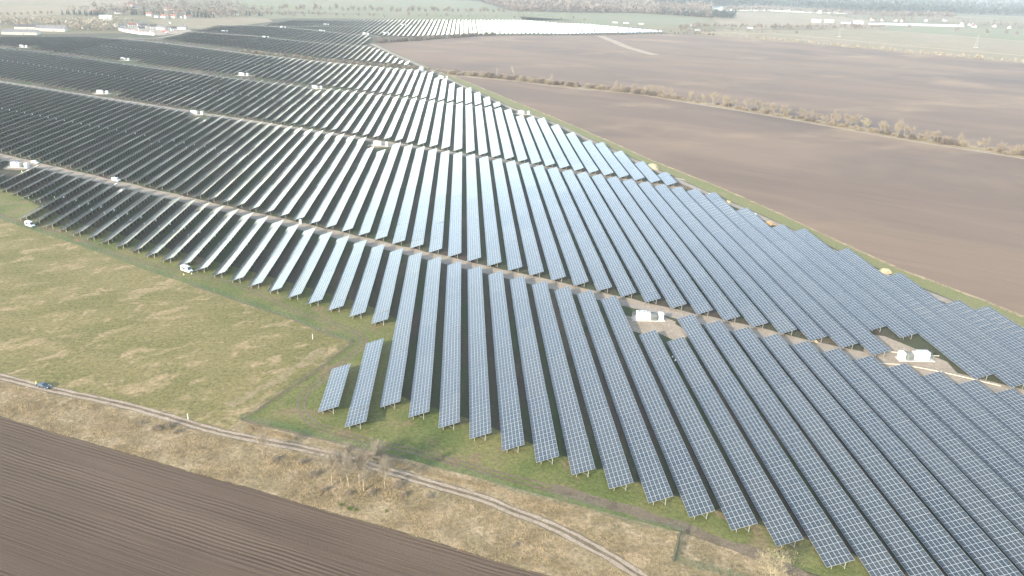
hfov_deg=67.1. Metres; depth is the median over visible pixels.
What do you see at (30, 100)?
solar panel row
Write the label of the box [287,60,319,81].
solar panel row
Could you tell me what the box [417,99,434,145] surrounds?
solar panel row
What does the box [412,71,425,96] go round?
solar panel row
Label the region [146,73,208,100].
solar panel row
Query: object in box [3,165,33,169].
sandy pad
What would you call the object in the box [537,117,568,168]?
solar panel row
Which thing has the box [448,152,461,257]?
solar panel row
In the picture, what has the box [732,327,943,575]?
solar panel row
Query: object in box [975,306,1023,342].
solar panel row
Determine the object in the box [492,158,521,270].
solar panel row
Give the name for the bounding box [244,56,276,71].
solar panel row
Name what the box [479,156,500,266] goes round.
solar panel row
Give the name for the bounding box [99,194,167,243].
solar panel row
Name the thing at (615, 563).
farm track
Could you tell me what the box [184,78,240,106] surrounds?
solar panel row
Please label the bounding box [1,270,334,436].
meadow tufts
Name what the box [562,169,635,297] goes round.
solar panel row
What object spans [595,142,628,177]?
solar panel row
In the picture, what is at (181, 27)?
house
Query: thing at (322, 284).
solar panel row
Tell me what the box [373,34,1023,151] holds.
brown field
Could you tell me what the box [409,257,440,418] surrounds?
solar panel row
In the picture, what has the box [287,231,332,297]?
solar panel row
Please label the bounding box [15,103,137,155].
solar panel row
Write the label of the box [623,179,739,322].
solar panel row
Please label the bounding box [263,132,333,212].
solar panel row
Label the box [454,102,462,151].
solar panel row
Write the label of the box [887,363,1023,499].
solar panel row
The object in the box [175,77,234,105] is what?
solar panel row
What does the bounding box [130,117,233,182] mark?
solar panel row
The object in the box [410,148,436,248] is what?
solar panel row
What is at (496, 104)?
solar panel row
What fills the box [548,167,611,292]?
solar panel row
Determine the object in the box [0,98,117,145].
solar panel row
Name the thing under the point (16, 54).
solar panel row
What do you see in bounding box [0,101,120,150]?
solar panel row
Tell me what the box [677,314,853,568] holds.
solar panel row
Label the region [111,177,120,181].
van
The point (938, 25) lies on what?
greenhouse
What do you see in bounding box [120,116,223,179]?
solar panel row
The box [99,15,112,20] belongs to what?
hall
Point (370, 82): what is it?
solar panel row
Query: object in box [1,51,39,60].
solar panel row
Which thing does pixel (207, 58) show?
solar panel row
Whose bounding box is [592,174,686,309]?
solar panel row
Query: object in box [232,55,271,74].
solar panel row
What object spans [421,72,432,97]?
solar panel row
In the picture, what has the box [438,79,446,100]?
solar panel row
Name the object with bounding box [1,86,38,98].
solar panel row
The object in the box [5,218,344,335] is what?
posts
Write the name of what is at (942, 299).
gravel road
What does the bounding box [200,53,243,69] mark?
solar panel row
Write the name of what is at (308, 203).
solar panel row
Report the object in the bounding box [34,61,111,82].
solar panel row
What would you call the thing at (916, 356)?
inverter station
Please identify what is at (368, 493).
bare shrub
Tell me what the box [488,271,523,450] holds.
solar panel row
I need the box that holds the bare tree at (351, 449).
[342,439,358,463]
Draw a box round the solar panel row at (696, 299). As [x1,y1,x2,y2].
[607,176,712,315]
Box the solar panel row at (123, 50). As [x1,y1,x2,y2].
[96,42,154,57]
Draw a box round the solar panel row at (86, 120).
[6,101,131,154]
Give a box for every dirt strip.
[0,81,682,187]
[0,154,1023,394]
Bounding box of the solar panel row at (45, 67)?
[4,57,85,77]
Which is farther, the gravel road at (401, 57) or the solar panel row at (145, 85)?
the gravel road at (401, 57)
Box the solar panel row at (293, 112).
[280,90,320,122]
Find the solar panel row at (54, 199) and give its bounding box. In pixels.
[18,177,94,219]
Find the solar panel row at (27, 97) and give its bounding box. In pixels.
[0,89,50,104]
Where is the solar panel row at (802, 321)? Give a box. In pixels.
[671,187,826,340]
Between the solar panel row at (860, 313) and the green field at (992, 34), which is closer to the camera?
the solar panel row at (860, 313)
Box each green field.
[230,0,511,14]
[246,14,569,20]
[512,11,710,25]
[884,26,1023,40]
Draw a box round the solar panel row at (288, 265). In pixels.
[267,227,315,293]
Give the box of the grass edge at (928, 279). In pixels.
[442,72,1023,317]
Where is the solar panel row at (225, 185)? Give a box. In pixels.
[206,125,292,201]
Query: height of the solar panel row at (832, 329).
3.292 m
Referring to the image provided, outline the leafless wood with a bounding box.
[0,14,133,30]
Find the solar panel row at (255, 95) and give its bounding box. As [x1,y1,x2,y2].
[225,82,277,113]
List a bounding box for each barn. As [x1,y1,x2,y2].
[1,29,40,34]
[13,24,35,28]
[35,25,68,31]
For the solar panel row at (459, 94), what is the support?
on the site ground at (226, 40)
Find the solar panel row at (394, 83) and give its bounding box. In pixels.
[387,69,404,94]
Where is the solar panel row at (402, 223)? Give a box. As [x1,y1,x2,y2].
[392,146,424,244]
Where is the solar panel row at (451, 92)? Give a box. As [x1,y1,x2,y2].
[447,82,454,102]
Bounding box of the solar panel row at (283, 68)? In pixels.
[264,58,301,78]
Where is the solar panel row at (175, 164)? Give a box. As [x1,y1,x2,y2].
[143,118,243,184]
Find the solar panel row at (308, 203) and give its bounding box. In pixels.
[292,135,354,220]
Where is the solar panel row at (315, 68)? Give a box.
[294,61,325,81]
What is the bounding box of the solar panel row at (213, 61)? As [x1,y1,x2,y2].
[194,52,236,69]
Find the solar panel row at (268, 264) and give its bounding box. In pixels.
[248,224,298,286]
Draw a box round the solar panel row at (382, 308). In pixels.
[371,248,402,325]
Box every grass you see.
[0,186,870,575]
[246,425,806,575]
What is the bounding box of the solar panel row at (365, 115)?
[351,94,381,133]
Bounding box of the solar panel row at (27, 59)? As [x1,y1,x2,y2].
[0,53,53,65]
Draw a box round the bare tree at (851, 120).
[845,117,855,125]
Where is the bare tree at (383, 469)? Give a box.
[373,454,393,488]
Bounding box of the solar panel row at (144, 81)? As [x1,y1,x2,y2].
[117,70,173,90]
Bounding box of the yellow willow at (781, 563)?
[755,543,802,575]
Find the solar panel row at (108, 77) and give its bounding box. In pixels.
[72,65,146,89]
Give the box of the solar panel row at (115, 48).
[86,41,145,55]
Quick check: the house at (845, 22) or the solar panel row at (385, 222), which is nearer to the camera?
the solar panel row at (385, 222)
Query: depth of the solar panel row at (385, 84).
846.48 m
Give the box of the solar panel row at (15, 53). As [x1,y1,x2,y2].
[0,50,29,56]
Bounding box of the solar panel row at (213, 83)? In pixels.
[166,77,225,104]
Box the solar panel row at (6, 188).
[0,167,49,190]
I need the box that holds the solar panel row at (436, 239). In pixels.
[429,150,448,252]
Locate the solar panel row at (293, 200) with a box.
[277,133,344,216]
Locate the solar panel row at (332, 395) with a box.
[318,363,350,413]
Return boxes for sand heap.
[647,163,658,169]
[765,221,775,225]
[879,268,891,273]
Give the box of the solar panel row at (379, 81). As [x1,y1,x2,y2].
[370,67,390,91]
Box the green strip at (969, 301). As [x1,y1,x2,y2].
[441,72,1023,327]
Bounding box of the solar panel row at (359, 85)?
[354,66,376,89]
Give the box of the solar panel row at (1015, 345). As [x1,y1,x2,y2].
[945,300,1023,358]
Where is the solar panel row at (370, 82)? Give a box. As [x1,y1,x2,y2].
[362,66,384,90]
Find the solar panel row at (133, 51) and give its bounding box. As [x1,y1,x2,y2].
[108,43,163,58]
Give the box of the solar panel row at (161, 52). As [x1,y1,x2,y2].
[137,45,184,58]
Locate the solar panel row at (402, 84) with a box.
[395,69,411,94]
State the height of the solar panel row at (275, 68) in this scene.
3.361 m
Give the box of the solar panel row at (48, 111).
[0,95,93,129]
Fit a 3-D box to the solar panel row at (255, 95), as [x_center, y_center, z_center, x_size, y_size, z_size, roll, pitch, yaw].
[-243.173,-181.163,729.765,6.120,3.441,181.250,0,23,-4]
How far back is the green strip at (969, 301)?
429.16 m
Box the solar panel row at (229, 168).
[193,125,280,198]
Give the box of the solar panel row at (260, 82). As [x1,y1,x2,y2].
[208,80,262,110]
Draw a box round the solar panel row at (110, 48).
[82,40,141,55]
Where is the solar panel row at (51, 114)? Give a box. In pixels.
[0,96,101,134]
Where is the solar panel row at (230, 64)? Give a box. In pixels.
[211,54,252,71]
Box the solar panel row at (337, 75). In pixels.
[323,63,351,85]
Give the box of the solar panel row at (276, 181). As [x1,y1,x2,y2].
[248,130,322,210]
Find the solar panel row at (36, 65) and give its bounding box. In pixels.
[0,56,74,74]
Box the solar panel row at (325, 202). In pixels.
[308,137,365,224]
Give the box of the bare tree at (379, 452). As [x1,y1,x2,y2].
[367,435,389,467]
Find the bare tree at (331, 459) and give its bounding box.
[315,446,346,484]
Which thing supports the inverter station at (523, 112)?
on the sandy pad
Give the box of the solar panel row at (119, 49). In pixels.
[93,41,150,55]
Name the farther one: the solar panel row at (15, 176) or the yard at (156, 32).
the yard at (156, 32)
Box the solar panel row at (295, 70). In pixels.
[280,60,312,80]
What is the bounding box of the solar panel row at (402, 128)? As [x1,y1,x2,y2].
[394,97,416,141]
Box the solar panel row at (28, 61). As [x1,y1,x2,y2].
[0,54,57,67]
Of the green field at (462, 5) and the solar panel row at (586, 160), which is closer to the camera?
the solar panel row at (586, 160)
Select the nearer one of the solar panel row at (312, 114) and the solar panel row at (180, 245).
the solar panel row at (180, 245)
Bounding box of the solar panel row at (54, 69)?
[16,59,95,79]
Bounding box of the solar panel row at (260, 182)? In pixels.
[233,129,311,206]
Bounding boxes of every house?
[117,23,125,27]
[127,23,135,26]
[138,26,144,30]
[149,24,156,28]
[156,25,168,29]
[169,14,177,17]
[170,26,176,30]
[177,25,186,29]
[184,14,191,18]
[811,19,820,22]
[824,19,833,22]
[841,20,850,23]
[853,21,863,23]
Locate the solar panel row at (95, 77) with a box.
[59,64,133,87]
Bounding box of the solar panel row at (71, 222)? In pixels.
[56,185,130,231]
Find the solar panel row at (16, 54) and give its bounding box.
[0,51,33,59]
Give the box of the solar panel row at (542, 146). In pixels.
[527,116,554,165]
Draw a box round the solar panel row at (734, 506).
[639,330,756,531]
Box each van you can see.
[24,220,34,227]
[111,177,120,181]
[180,264,192,272]
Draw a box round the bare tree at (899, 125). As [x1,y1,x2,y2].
[894,117,904,133]
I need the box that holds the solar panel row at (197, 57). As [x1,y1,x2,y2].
[171,49,218,65]
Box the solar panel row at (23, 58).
[0,53,47,64]
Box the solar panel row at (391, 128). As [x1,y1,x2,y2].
[383,96,407,138]
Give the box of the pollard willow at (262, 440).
[248,427,271,455]
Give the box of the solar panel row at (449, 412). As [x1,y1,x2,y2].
[438,261,460,428]
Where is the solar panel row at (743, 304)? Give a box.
[638,181,767,328]
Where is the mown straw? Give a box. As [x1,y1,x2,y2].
[223,349,324,407]
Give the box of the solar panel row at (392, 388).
[380,252,421,408]
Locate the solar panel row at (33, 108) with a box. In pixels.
[0,94,76,120]
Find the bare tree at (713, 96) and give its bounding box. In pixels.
[709,91,718,103]
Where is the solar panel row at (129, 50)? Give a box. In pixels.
[104,42,159,57]
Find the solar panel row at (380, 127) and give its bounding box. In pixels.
[372,95,399,137]
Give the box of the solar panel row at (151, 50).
[118,43,175,60]
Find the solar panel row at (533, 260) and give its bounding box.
[506,160,543,276]
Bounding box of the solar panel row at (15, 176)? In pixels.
[0,164,40,187]
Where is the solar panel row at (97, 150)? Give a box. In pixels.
[64,108,181,167]
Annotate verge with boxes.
[0,380,787,575]
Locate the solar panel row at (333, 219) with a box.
[324,147,373,227]
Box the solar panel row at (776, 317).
[655,184,796,335]
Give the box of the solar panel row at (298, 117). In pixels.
[290,88,331,124]
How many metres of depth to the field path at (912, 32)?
1931.74 m
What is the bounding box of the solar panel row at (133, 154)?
[98,117,199,175]
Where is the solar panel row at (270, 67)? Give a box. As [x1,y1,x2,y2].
[251,57,288,76]
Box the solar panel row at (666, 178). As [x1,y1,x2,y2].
[658,172,676,186]
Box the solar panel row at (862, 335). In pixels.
[705,192,889,356]
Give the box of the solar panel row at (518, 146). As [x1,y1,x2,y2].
[504,108,526,161]
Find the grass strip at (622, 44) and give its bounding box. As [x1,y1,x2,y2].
[598,36,657,54]
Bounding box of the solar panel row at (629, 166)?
[613,150,643,181]
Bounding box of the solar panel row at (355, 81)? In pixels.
[346,65,370,88]
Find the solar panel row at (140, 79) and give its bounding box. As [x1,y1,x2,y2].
[110,68,170,89]
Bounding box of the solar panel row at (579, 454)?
[532,281,594,476]
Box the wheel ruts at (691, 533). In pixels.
[341,432,804,575]
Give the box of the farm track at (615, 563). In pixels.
[0,373,647,575]
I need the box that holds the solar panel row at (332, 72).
[315,63,343,84]
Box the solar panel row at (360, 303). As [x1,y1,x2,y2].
[349,244,384,316]
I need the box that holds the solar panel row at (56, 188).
[33,174,83,202]
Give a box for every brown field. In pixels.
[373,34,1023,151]
[444,72,1023,314]
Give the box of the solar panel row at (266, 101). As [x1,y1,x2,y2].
[243,83,293,117]
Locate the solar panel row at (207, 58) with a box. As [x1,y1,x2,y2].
[181,50,228,67]
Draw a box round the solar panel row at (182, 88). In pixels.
[152,74,214,101]
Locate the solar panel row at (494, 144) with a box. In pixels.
[485,106,500,157]
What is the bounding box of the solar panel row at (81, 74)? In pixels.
[46,62,123,85]
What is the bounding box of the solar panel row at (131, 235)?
[114,196,182,247]
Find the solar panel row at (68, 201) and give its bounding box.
[32,180,105,222]
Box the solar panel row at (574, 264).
[533,165,587,285]
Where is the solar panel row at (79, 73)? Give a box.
[40,62,117,83]
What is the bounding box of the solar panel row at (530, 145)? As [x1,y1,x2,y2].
[516,115,540,164]
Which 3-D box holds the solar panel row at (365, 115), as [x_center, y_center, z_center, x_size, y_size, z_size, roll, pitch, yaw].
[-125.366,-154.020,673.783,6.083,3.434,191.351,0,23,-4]
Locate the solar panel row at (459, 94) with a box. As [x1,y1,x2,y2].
[456,87,462,102]
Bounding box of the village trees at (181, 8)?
[71,0,326,16]
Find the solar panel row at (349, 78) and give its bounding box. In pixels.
[338,65,363,87]
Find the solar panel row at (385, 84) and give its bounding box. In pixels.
[378,68,397,92]
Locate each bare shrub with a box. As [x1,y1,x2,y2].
[133,419,143,425]
[151,422,161,431]
[163,421,173,429]
[270,455,279,461]
[297,457,306,463]
[305,469,319,480]
[366,489,374,497]
[390,479,401,490]
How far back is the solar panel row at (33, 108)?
634.57 m
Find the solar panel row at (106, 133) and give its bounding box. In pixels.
[44,106,163,162]
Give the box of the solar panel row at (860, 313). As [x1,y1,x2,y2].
[737,208,885,330]
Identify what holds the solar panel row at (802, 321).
on the site ground at (226, 40)
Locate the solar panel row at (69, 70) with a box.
[28,61,103,81]
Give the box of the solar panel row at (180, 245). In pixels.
[161,205,224,261]
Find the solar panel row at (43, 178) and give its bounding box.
[9,169,61,194]
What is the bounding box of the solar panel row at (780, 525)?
[667,337,802,547]
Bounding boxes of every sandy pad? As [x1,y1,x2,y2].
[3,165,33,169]
[368,144,391,147]
[626,316,686,339]
[631,315,675,323]
[864,335,962,380]
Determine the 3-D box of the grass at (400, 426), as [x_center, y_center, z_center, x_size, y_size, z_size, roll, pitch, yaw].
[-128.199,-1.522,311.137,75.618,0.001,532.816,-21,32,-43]
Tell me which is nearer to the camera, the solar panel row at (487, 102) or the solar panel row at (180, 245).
the solar panel row at (180, 245)
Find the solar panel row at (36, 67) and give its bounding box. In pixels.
[1,56,80,75]
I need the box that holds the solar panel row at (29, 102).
[0,91,64,113]
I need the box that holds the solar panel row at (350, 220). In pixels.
[341,149,385,232]
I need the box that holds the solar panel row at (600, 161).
[582,140,613,174]
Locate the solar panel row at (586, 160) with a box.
[566,132,597,173]
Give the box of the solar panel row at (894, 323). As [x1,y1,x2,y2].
[772,224,916,337]
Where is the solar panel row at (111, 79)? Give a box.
[79,66,151,90]
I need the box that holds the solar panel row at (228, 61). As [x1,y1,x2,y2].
[208,53,248,70]
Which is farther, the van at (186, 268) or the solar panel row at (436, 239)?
the solar panel row at (436, 239)
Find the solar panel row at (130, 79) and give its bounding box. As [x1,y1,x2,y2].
[94,68,162,91]
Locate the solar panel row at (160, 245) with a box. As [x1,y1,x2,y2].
[145,202,209,257]
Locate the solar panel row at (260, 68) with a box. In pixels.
[250,57,282,72]
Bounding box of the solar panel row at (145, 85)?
[114,70,181,96]
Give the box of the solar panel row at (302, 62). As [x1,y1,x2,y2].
[273,59,306,79]
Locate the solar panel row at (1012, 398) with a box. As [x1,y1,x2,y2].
[994,388,1023,417]
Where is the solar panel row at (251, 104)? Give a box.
[235,83,284,115]
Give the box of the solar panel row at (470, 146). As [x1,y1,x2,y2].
[466,104,474,152]
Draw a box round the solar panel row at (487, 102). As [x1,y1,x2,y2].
[483,97,490,106]
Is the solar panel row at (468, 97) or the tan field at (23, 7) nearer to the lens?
the solar panel row at (468, 97)
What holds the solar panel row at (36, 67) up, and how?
on the site ground at (226, 40)
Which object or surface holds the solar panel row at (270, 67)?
on the site ground at (226, 40)
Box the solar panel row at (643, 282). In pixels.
[577,172,660,303]
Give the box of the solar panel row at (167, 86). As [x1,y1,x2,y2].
[135,73,201,99]
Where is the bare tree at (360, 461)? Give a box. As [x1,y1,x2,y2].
[350,448,373,482]
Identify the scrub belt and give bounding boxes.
[686,22,879,33]
[699,30,1023,62]
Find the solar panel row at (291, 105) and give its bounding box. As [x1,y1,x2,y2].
[271,89,312,121]
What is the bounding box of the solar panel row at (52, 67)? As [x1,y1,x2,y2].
[10,57,92,78]
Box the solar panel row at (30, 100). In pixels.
[0,90,57,110]
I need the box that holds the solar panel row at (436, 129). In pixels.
[429,101,443,146]
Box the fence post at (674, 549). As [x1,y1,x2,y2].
[672,532,681,561]
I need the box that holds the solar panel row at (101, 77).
[67,65,137,87]
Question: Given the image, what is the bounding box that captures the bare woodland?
[471,0,956,16]
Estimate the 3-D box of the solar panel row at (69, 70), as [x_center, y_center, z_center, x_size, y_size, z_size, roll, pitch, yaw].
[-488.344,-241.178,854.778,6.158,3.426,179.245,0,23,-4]
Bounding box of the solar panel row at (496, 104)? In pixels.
[493,101,499,107]
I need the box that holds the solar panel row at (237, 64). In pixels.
[217,54,259,72]
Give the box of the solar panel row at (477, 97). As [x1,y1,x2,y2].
[474,92,480,104]
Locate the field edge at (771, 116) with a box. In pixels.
[446,75,1023,158]
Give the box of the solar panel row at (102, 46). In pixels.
[71,39,132,53]
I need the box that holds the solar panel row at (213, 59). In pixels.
[189,51,233,68]
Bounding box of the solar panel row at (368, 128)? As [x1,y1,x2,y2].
[361,94,390,136]
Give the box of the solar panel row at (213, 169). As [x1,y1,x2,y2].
[180,123,271,193]
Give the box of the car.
[36,382,51,389]
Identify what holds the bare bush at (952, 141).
on the hedge strip at (971, 147)
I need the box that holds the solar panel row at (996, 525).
[822,348,1023,572]
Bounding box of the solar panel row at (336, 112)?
[319,91,356,129]
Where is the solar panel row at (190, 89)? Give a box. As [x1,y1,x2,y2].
[160,75,220,102]
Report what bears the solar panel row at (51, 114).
on the site ground at (226, 40)
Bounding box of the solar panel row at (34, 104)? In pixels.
[0,91,73,117]
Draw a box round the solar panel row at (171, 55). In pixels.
[148,47,196,62]
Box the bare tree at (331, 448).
[327,441,351,480]
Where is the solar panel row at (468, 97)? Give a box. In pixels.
[465,87,471,103]
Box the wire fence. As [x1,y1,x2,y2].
[252,417,668,527]
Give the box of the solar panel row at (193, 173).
[167,121,262,192]
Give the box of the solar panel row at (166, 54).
[140,47,191,62]
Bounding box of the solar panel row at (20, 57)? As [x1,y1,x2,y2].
[0,52,43,62]
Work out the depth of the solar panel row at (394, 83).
841.03 m
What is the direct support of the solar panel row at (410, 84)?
on the site ground at (226, 40)
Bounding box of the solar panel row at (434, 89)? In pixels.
[429,77,439,98]
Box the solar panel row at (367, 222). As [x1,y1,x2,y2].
[357,142,400,236]
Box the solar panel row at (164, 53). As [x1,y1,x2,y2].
[134,45,189,62]
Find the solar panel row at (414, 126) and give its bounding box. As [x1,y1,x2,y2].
[406,98,425,143]
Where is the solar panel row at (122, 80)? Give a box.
[89,68,157,91]
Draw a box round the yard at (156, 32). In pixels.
[122,26,190,34]
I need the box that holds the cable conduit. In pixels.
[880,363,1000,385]
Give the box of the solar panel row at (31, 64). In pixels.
[0,55,68,72]
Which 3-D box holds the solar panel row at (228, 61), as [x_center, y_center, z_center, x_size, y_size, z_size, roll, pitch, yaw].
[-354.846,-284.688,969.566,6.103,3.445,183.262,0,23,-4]
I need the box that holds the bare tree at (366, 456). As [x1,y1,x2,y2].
[353,441,378,490]
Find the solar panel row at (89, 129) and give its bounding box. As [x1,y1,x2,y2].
[23,103,148,158]
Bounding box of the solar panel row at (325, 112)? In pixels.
[310,90,347,128]
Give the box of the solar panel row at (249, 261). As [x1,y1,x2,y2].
[230,220,283,282]
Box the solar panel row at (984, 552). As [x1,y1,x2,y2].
[791,341,1022,575]
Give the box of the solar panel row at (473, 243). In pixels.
[466,154,480,262]
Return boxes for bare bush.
[601,84,608,89]
[826,120,835,125]
[907,134,917,139]
[932,137,941,142]
[940,138,952,144]
[949,139,957,144]
[960,141,970,146]
[1008,149,1019,154]
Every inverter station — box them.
[8,161,29,167]
[95,90,109,93]
[189,110,203,114]
[238,72,248,75]
[310,85,322,88]
[371,140,388,145]
[516,110,529,114]
[631,310,664,321]
[895,350,934,361]
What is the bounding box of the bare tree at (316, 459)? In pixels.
[309,445,327,471]
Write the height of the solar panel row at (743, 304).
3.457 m
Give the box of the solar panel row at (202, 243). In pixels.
[177,209,237,265]
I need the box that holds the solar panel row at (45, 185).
[21,172,71,197]
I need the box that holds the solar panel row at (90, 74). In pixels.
[52,63,128,85]
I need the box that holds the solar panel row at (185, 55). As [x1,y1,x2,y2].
[158,48,206,64]
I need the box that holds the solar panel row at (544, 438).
[510,276,558,463]
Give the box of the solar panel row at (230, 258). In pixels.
[211,216,267,276]
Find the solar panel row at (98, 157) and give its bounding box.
[76,110,188,170]
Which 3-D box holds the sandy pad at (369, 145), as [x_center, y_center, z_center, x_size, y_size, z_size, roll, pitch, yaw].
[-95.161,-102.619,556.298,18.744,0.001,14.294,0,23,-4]
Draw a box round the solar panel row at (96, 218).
[70,188,142,235]
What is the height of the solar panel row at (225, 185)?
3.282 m
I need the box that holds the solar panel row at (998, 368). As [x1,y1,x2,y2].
[836,248,1023,388]
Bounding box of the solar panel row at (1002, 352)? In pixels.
[887,273,1023,376]
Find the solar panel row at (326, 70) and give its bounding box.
[308,63,336,83]
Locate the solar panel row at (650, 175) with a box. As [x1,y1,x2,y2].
[635,161,659,183]
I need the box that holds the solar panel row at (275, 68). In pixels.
[258,58,294,78]
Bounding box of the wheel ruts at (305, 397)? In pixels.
[0,213,367,432]
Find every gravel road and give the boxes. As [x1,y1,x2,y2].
[0,82,673,188]
[0,157,1023,395]
[8,49,492,108]
[100,37,441,73]
[189,31,357,45]
[258,25,379,36]
[371,44,440,72]
[436,74,953,302]
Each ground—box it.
[0,0,1023,575]
[0,18,1023,575]
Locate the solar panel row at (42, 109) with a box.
[1,93,88,123]
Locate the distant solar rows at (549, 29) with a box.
[0,19,661,64]
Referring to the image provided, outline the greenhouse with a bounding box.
[878,23,963,26]
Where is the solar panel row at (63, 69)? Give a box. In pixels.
[22,59,101,80]
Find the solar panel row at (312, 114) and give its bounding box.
[299,89,339,126]
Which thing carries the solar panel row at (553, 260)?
on the site ground at (226, 40)
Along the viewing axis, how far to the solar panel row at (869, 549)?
205.45 m
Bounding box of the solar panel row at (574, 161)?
[551,124,583,170]
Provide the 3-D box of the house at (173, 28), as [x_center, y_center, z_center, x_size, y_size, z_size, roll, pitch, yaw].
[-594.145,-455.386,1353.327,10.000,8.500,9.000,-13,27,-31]
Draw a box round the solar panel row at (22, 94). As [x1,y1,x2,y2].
[2,88,41,101]
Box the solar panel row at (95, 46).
[67,39,127,53]
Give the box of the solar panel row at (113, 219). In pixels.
[84,191,154,239]
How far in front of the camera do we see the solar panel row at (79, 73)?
833.82 m
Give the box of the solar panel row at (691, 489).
[601,296,714,518]
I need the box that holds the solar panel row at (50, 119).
[0,97,109,141]
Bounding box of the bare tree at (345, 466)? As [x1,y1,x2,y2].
[333,447,358,486]
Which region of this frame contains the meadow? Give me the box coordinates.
[0,219,351,428]
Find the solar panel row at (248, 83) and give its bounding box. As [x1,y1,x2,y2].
[199,80,254,109]
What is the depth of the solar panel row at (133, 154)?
518.10 m
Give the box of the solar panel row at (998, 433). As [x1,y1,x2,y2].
[921,371,1023,468]
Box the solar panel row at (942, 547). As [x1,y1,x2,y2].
[761,333,982,575]
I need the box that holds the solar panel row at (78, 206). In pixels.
[43,182,118,227]
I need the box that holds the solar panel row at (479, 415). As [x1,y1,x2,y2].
[468,266,490,440]
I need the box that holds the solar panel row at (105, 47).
[78,40,135,54]
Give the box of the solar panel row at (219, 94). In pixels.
[190,79,247,109]
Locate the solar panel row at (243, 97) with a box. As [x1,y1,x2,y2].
[217,81,269,113]
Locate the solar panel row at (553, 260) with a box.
[519,162,565,281]
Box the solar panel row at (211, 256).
[194,212,253,272]
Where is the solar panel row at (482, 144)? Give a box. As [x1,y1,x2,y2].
[475,105,486,154]
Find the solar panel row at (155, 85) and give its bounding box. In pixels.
[122,71,188,96]
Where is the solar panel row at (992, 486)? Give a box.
[854,355,1023,533]
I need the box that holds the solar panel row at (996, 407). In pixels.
[957,379,1023,441]
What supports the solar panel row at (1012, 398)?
on the site ground at (226, 40)
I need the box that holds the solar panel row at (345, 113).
[329,91,365,130]
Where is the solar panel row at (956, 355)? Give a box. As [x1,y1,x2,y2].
[794,228,992,380]
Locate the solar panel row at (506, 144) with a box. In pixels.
[494,107,513,158]
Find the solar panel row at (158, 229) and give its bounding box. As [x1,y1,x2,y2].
[129,199,195,251]
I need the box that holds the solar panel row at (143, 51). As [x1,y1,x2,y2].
[112,43,168,59]
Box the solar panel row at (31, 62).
[0,55,62,69]
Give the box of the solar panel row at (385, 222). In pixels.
[375,144,412,239]
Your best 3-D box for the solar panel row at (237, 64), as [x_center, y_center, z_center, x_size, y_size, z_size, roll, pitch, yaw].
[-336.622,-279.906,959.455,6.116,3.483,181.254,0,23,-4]
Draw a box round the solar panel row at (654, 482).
[577,290,672,504]
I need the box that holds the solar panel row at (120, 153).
[86,115,190,172]
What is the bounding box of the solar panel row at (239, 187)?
[220,127,301,202]
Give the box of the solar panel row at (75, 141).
[36,105,154,159]
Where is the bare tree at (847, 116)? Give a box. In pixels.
[843,113,849,120]
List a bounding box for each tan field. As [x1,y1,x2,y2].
[0,0,137,16]
[148,15,272,28]
[696,29,1023,63]
[712,12,874,28]
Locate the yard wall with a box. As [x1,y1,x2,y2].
[118,28,153,34]
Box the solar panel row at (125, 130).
[53,107,172,165]
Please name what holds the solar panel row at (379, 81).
on the site ground at (226, 40)
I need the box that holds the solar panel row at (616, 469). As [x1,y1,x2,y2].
[554,286,632,490]
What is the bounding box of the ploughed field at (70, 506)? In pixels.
[0,416,548,575]
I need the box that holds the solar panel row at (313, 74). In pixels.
[301,62,330,82]
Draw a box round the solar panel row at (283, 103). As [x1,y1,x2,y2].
[261,85,308,119]
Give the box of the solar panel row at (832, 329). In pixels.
[687,188,857,349]
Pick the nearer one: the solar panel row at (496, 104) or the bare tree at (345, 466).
the bare tree at (345, 466)
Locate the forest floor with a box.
[475,0,1023,16]
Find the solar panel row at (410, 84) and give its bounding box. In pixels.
[403,69,419,96]
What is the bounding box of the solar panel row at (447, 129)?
[441,102,452,149]
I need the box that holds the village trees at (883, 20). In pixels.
[831,12,1023,28]
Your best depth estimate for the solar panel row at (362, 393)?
237.36 m
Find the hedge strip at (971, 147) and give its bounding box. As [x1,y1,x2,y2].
[449,74,1023,157]
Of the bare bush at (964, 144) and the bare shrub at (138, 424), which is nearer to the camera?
the bare shrub at (138, 424)
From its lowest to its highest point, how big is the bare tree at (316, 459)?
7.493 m
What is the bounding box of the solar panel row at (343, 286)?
[327,240,366,312]
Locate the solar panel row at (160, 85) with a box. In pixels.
[130,72,193,98]
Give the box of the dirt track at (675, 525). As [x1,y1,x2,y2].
[550,484,811,575]
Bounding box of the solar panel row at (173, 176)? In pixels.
[155,120,251,189]
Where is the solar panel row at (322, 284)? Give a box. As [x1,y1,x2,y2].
[307,235,349,305]
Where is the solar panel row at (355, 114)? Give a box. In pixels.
[339,93,372,132]
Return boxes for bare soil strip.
[188,284,353,341]
[240,342,353,418]
[241,419,404,458]
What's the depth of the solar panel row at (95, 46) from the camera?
1072.47 m
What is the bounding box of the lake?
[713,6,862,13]
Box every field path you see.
[701,32,1023,55]
[832,29,1014,40]
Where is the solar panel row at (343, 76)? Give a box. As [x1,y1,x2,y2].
[330,64,357,87]
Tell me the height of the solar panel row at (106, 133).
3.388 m
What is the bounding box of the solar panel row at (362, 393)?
[345,338,383,428]
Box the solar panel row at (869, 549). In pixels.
[704,320,904,575]
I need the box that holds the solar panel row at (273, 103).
[252,84,300,117]
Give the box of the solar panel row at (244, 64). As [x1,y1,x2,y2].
[226,55,264,72]
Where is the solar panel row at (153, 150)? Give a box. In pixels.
[108,114,215,177]

